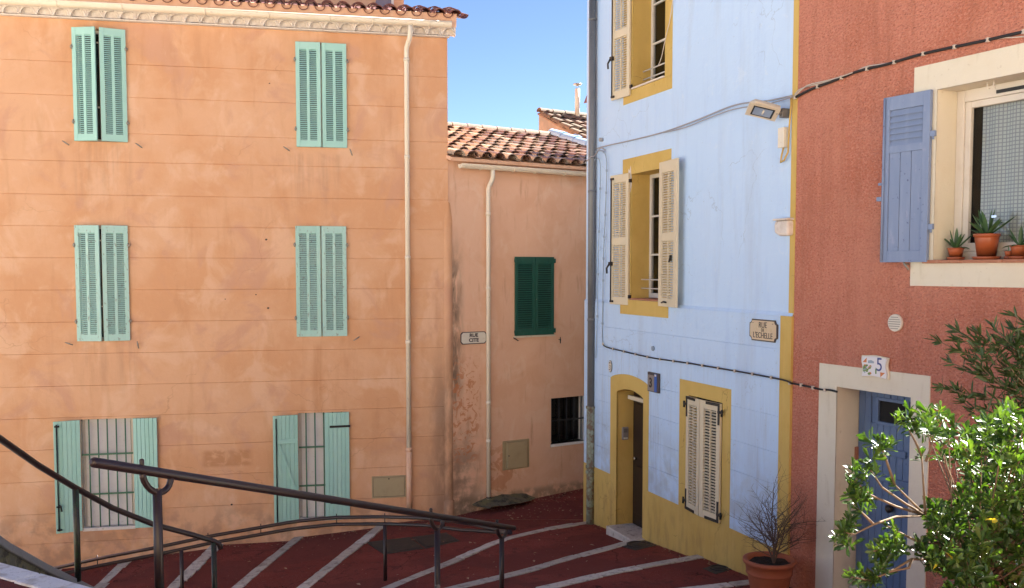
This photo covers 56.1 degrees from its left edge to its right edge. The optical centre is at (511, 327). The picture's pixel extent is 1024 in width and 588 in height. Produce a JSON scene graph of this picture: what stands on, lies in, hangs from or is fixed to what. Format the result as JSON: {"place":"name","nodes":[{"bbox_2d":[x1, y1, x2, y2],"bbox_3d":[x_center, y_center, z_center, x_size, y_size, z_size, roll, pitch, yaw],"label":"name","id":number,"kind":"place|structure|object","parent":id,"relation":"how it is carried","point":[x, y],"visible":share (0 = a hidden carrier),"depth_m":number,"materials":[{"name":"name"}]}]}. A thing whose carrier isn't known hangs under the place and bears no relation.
{"place":"outdoors","nodes":[
{"label":"outdoors","id":0,"kind":"place"},
{"bbox_2d":[0,563,90,587],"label":"landing","id":1,"kind":"object","parent":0,"point":[13,577],"visible":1,"depth_m":5.72,"materials":[{"name":"grey concrete"}]},
{"bbox_2d":[59,489,790,587],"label":"street","id":2,"kind":"structure","parent":0,"point":[611,562],"depth_m":14.17,"materials":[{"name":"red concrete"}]},
{"bbox_2d":[0,0,467,568],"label":"orange house","id":3,"kind":"structure","parent":2,"relation":"on","point":[226,238],"depth_m":15.79,"materials":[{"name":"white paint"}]},
{"bbox_2d":[76,31,122,141],"bbox_3d":[-6.629,-3.865,15.675,0.772,1.767,0.645,-1,4,-12],"label":"window","id":4,"kind":"structure","parent":3,"relation":"in","point":[96,32],"depth_m":15.94,"materials":[{"name":"white paint"}]},
{"bbox_2d":[79,226,125,339],"bbox_3d":[-6.665,-0.732,15.856,0.781,1.849,0.645,-1,4,-12],"label":"window","id":5,"kind":"structure","parent":3,"relation":"in","point":[100,237],"depth_m":16.13,"materials":[{"name":"white paint"}]},
{"bbox_2d":[82,418,134,525],"bbox_3d":[-6.661,2.361,16.042,0.791,1.808,0.645,-1,4,-12],"label":"window","id":6,"kind":"structure","parent":3,"relation":"in","point":[83,421],"depth_m":15.69,"materials":[{"name":"white paint"}]},
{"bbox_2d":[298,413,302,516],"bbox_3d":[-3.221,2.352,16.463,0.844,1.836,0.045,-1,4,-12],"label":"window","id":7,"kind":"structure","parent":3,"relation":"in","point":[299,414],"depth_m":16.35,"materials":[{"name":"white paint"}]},
{"bbox_2d":[299,45,342,147],"bbox_3d":[-3.259,-3.880,16.388,0.815,1.713,0.645,-1,4,-12],"label":"window","id":8,"kind":"structure","parent":3,"relation":"in","point":[320,45],"depth_m":16.68,"materials":[{"name":"white paint"}]},
{"bbox_2d":[299,226,342,335],"bbox_3d":[-3.297,-0.797,16.565,0.823,1.848,0.645,-1,4,-12],"label":"window","id":9,"kind":"structure","parent":3,"relation":"in","point":[320,226],"depth_m":16.86,"materials":[{"name":"white paint"}]},
{"bbox_2d":[268,0,403,7],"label":"roof","id":10,"kind":"structure","parent":3,"relation":"on","point":[396,3],"depth_m":19.14,"materials":[{"name":"brown tile"}]},
{"bbox_2d":[372,475,405,498],"bbox_3d":[-2.124,2.753,16.567,0.583,0.380,0.023,-1,4,-12],"label":"meter box","id":11,"kind":"object","parent":3,"relation":"attached to","point":[388,486],"visible":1,"depth_m":16.57,"materials":[{"name":"beige plastic"}]},
{"bbox_2d":[373,477,403,496],"bbox_3d":[-2.119,2.753,16.568,0.533,0.330,0.021,-1,4,-12],"label":"door","id":12,"kind":"structure","parent":11,"relation":"in","point":[386,486],"depth_m":16.57,"materials":[{"name":"beige plastic"}]},
{"bbox_2d":[54,513,511,587],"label":"double handrail","id":13,"kind":"object","parent":2,"relation":"on","point":[487,530],"visible":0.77,"depth_m":13.11,"materials":[{"name":"black metal"}]},
{"bbox_2d":[89,457,515,587],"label":"handrail","id":14,"kind":"object","parent":2,"relation":"on","point":[142,470],"visible":1,"depth_m":6.83,"materials":[{"name":"black metal"}]},
{"bbox_2d":[367,537,423,553],"bbox_3d":[-1.851,3.464,15.130,0.695,0.149,0.973,-1,4,-21],"label":"utility cover","id":15,"kind":"object","parent":2,"relation":"on","point":[396,545],"visible":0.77,"depth_m":15.09,"materials":[{"name":"grey metal"}]},
{"bbox_2d":[411,533,459,548],"bbox_3d":[-1.204,3.422,15.310,0.607,0.130,0.873,-1,4,-21],"label":"utility cover","id":16,"kind":"object","parent":2,"relation":"on","point":[425,541],"visible":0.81,"depth_m":15.28,"materials":[{"name":"grey metal"}]},
{"bbox_2d":[472,493,534,507],"bbox_3d":[-0.089,3.100,17.281,1.250,0.119,0.360,-2,4,-33],"label":"cement fillet","id":17,"kind":"object","parent":2,"relation":"on","point":[504,499],"visible":1,"depth_m":17.22,"materials":[{"name":"grey concrete"}]},
{"bbox_2d":[446,122,586,519],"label":"peach house","id":18,"kind":"structure","parent":2,"relation":"on","point":[517,199],"depth_m":17.45,"materials":[{"name":"orange paint"}]},
{"bbox_2d":[460,331,485,344],"bbox_3d":[-0.677,0.187,16.925,0.526,0.215,0.021,-2,4,-33],"label":"street sign","id":19,"kind":"object","parent":18,"relation":"attached to","point":[473,337],"visible":1,"depth_m":16.91,"materials":[{"name":"white ceramic"}]},
{"bbox_2d":[502,438,528,470],"bbox_3d":[0.086,2.324,17.522,0.574,0.532,0.070,-2,4,-33],"label":"meter box","id":20,"kind":"object","parent":18,"relation":"attached to","point":[515,454],"visible":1,"depth_m":17.48,"materials":[{"name":"beige plastic"}]},
{"bbox_2d":[506,440,526,468],"bbox_3d":[0.083,2.324,17.526,0.434,0.482,0.059,-2,4,-33],"label":"door","id":21,"kind":"structure","parent":20,"relation":"in","point":[516,451],"depth_m":17.49,"materials":[{"name":"beige plastic"}]},
{"bbox_2d":[552,396,578,441],"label":"window","id":22,"kind":"structure","parent":18,"relation":"in","point":[562,424],"depth_m":18.85,"materials":[{"name":"black glass"}]},
{"bbox_2d":[622,540,655,550],"bbox_3d":[1.805,3.126,13.668,0.565,0.103,0.432,-3,4,-38],"label":"drain cover","id":23,"kind":"object","parent":2,"relation":"on","point":[636,545],"visible":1,"depth_m":13.61,"materials":[{"name":"grey metal"}]},
{"bbox_2d":[583,0,798,575],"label":"blue house","id":24,"kind":"structure","parent":2,"relation":"on","point":[699,260],"depth_m":12.65,"materials":[{"name":"paint"}]},
{"bbox_2d":[585,147,605,163],"bbox_3d":[1.302,-2.699,15.061,0.018,0.192,0.759,-1,4,-20],"label":"tangled cable","id":25,"kind":"object","parent":24,"relation":"attached to","point":[596,153],"visible":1,"depth_m":14.99,"materials":[{"name":"grey plastic"}]},
{"bbox_2d":[594,158,600,357],"bbox_3d":[1.343,-1.093,15.242,0.037,3.175,0.278,-1,4,-20],"label":"painted cable","id":26,"kind":"object","parent":24,"relation":"attached to","point":[598,252],"visible":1,"depth_m":15.17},
{"bbox_2d":[595,150,607,342],"bbox_3d":[1.389,-1.258,15.137,0.037,3.075,0.486,-1,4,-20],"label":"painted cable","id":27,"kind":"object","parent":24,"relation":"attached to","point":[603,151],"visible":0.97,"depth_m":15.01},
{"bbox_2d":[608,360,611,371],"bbox_3d":[1.522,0.606,14.895,0.016,0.181,0.115,-1,4,-20],"label":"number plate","id":28,"kind":"object","parent":24,"relation":"attached to","point":[610,366],"visible":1,"depth_m":14.88,"materials":[{"name":"metal"}]},
{"bbox_2d":[622,427,628,439],"bbox_3d":[1.743,1.634,14.784,0.110,0.200,0.038,-1,4,-20],"label":"intercom","id":29,"kind":"object","parent":24,"relation":"attached to","point":[625,433],"visible":1,"depth_m":14.77,"materials":[{"name":"grey metal"}]},
{"bbox_2d":[632,392,642,527],"bbox_3d":[2.021,1.980,14.468,0.090,2.214,0.863,-1,4,-20],"label":"door","id":30,"kind":"structure","parent":24,"relation":"in","point":[637,458],"depth_m":14.70,"materials":[{"name":"brown wood"}]},
{"bbox_2d":[647,372,659,392],"bbox_3d":[2.001,0.779,13.568,0.036,0.276,0.318,-1,4,-20],"label":"number sign","id":31,"kind":"object","parent":24,"relation":"attached to","point":[653,382],"visible":1,"depth_m":13.54,"materials":[{"name":"white ceramic"}]},
{"bbox_2d":[649,173,658,297],"bbox_3d":[2.560,-1.319,13.985,0.750,1.850,0.963,-1,4,-20],"label":"window","id":32,"kind":"structure","parent":24,"relation":"in","point":[654,178],"depth_m":14.30,"materials":[{"name":"white paint"}]},
{"bbox_2d":[651,0,664,79],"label":"window","id":33,"kind":"structure","parent":24,"relation":"in","point":[657,6],"depth_m":14.16,"materials":[{"name":"white paint"}]},
{"bbox_2d":[657,0,672,66],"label":"curtain","id":34,"kind":"object","parent":24,"relation":"attached to","point":[666,33],"depth_m":13.05,"materials":[{"name":"white fabric"}]},
{"bbox_2d":[596,95,792,148],"bbox_3d":[2.200,-2.702,12.839,0.018,0.105,5.016,-1,4,-20],"label":"overhead cable","id":35,"kind":"object","parent":24,"relation":"attached to","point":[695,120],"visible":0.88,"depth_m":12.35,"materials":[{"name":"grey plastic"}]},
{"bbox_2d":[602,343,791,383],"bbox_3d":[2.248,0.435,12.834,0.037,0.116,4.810,-1,4,-20],"label":"wall cable","id":36,"kind":"object","parent":24,"relation":"attached to","point":[703,365],"depth_m":12.29,"materials":[{"name":"black rubber"}]},
{"bbox_2d":[663,96,792,132],"bbox_3d":[2.563,-2.605,11.809,0.014,0.074,2.867,-1,4,-20],"label":"overhead cable","id":37,"kind":"object","parent":24,"relation":"attached to","point":[721,113],"visible":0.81,"depth_m":11.86,"materials":[{"name":"grey plastic"}]},
{"bbox_2d":[749,319,777,342],"bbox_3d":[2.901,0.037,11.083,0.023,0.251,0.538,-1,4,-20],"label":"street sign","id":38,"kind":"object","parent":24,"relation":"attached to","point":[764,330],"visible":1,"depth_m":11.06,"materials":[{"name":"beige ceramic"}]},
{"bbox_2d":[745,99,789,120],"bbox_3d":[2.831,-2.402,10.605,0.475,0.224,0.248,0,3,5],"label":"flood lamp","id":39,"kind":"object","parent":24,"relation":"attached to","point":[763,109],"visible":1,"depth_m":10.57,"materials":[{"name":"grey metal"}]},
{"bbox_2d":[773,218,793,235],"bbox_3d":[3.025,-1.114,10.682,0.120,0.195,0.270,-1,4,-20],"label":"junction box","id":40,"kind":"object","parent":24,"relation":"attached to","point":[783,226],"visible":1,"depth_m":10.61,"materials":[{"name":"white paint"}]},
{"bbox_2d":[778,98,791,162],"bbox_3d":[3.024,-2.192,10.633,0.070,0.728,0.180,-1,4,-20],"label":"junction box","id":41,"kind":"object","parent":24,"relation":"attached to","point":[783,137],"visible":1,"depth_m":10.61,"materials":[{"name":"white plastic"}]},
{"bbox_2d":[703,564,731,573],"bbox_3d":[2.560,3.014,11.887,0.441,0.084,0.290,-3,4,-36],"label":"drain cover","id":42,"kind":"object","parent":2,"relation":"on","point":[716,569],"visible":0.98,"depth_m":11.85,"materials":[{"name":"grey metal"}]},
{"bbox_2d":[724,455,824,587],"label":"potted bare shrub","id":43,"kind":"object","parent":2,"relation":"on","point":[771,568],"visible":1,"depth_m":10.38,"materials":[{"name":"plant"}]},
{"bbox_2d":[789,0,1023,587],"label":"terracotta house","id":44,"kind":"structure","parent":2,"relation":"on","point":[904,168],"depth_m":9.35,"materials":[{"name":"red paint"}]},
{"bbox_2d":[788,381,837,392],"bbox_3d":[3.231,0.644,10.337,0.039,0.052,0.723,-2,4,-26],"label":"wall cable","id":45,"kind":"object","parent":44,"relation":"attached to","point":[814,387],"depth_m":10.31,"materials":[{"name":"black rubber"}]},
{"bbox_2d":[794,72,852,95],"bbox_3d":[3.256,-2.545,10.065,0.012,0.108,0.824,-2,4,-26],"label":"pale cable","id":46,"kind":"object","parent":44,"relation":"attached to","point":[822,81],"visible":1,"depth_m":10.07,"materials":[{"name":"plastic"}]},
{"bbox_2d":[861,355,889,379],"bbox_3d":[3.613,0.394,9.561,0.036,0.230,0.351,-2,4,-26],"label":"house tile","id":47,"kind":"object","parent":44,"relation":"attached to","point":[877,366],"visible":1,"depth_m":9.53,"materials":[{"name":"white ceramic"}]},
{"bbox_2d":[854,390,910,587],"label":"door","id":48,"kind":"structure","parent":44,"relation":"in","point":[875,408],"depth_m":9.91,"materials":[{"name":"blue paint"}]},
{"bbox_2d":[793,29,1023,98],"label":"black cable","id":49,"kind":"object","parent":44,"relation":"attached to","point":[955,46],"visible":1,"depth_m":8.99,"materials":[{"name":"black rubber"}]},
{"bbox_2d":[795,36,1023,93],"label":"pale cable","id":50,"kind":"object","parent":44,"relation":"attached to","point":[884,63],"visible":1,"depth_m":9.58,"materials":[{"name":"plastic"}]},
{"bbox_2d":[944,229,972,259],"bbox_3d":[4.082,-0.771,8.849,0.208,0.300,0.342,-2,4,-26],"label":"potted agave","id":51,"kind":"object","parent":44,"relation":"on","point":[955,252],"visible":0.99,"depth_m":8.82,"materials":[{"name":"orange ceramic"}]},
{"bbox_2d":[953,79,1023,259],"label":"window","id":52,"kind":"structure","parent":44,"relation":"in","point":[989,163],"depth_m":8.75,"materials":[{"name":"white paint"}]},
{"bbox_2d":[969,210,1016,259],"bbox_3d":[4.278,-0.831,8.551,0.382,0.457,0.497,2,4,27],"label":"potted agave","id":53,"kind":"object","parent":44,"relation":"on","point":[986,238],"visible":0.95,"depth_m":8.51,"materials":[{"name":"orange ceramic"}]},
{"bbox_2d":[1004,247,1011,258],"bbox_3d":[4.348,-0.653,8.395,0.090,0.119,0.108,1,4,20],"label":"pot","id":54,"kind":"object","parent":44,"relation":"on","point":[1008,253],"visible":0.77,"depth_m":8.36,"materials":[{"name":"orange ceramic"}]},
{"bbox_2d":[1003,226,1023,258],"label":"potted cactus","id":55,"kind":"object","parent":44,"relation":"on","point":[1017,251],"visible":0.94,"depth_m":8.26,"materials":[{"name":"orange ceramic"}]},
{"bbox_2d":[924,306,1023,426],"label":"oleander bush","id":56,"kind":"object","parent":2,"relation":"on","point":[1008,342],"visible":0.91,"depth_m":7.53,"materials":[{"name":"green plant"}]},
{"bbox_2d":[109,489,740,586],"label":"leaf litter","id":57,"kind":"object","parent":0,"point":[474,542],"visible":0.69,"depth_m":15.93,"materials":[{"name":"brown plant"}]},
{"bbox_2d":[404,0,586,129],"label":"sky","id":58,"kind":"structure","parent":0,"point":[508,60],"materials":[{"name":"blue"}]},
{"bbox_2d":[536,108,586,138],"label":"house","id":59,"kind":"structure","parent":0,"point":[570,122],"depth_m":23.60,"materials":[{"name":"tile"}]},
{"bbox_2d":[573,83,581,116],"bbox_3d":[1.654,-5.679,24.303,0.220,0.965,0.214,0,3,0],"label":"vent flue","id":60,"kind":"object","parent":59,"relation":"on","point":[577,101],"visible":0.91,"depth_m":24.25,"materials":[{"name":"beige paint"}]},
{"bbox_2d":[827,396,1023,587],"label":"glossy shrub","id":61,"kind":"object","parent":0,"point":[972,559],"visible":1,"depth_m":4.74,"materials":[{"name":"green plant"}]},
{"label":"stairs","id":62,"kind":"structure","parent":0,"visible":0},
{"bbox_2d":[0,536,94,587],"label":"stringer wall","id":63,"kind":"structure","parent":62,"relation":"on","point":[11,554],"depth_m":7.29,"materials":[{"name":"grey concrete"}]},
{"bbox_2d":[0,435,222,587],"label":"handrail","id":64,"kind":"object","parent":63,"relation":"on","point":[77,490],"visible":0.96,"depth_m":8.12,"materials":[{"name":"black metal"}]}
]}

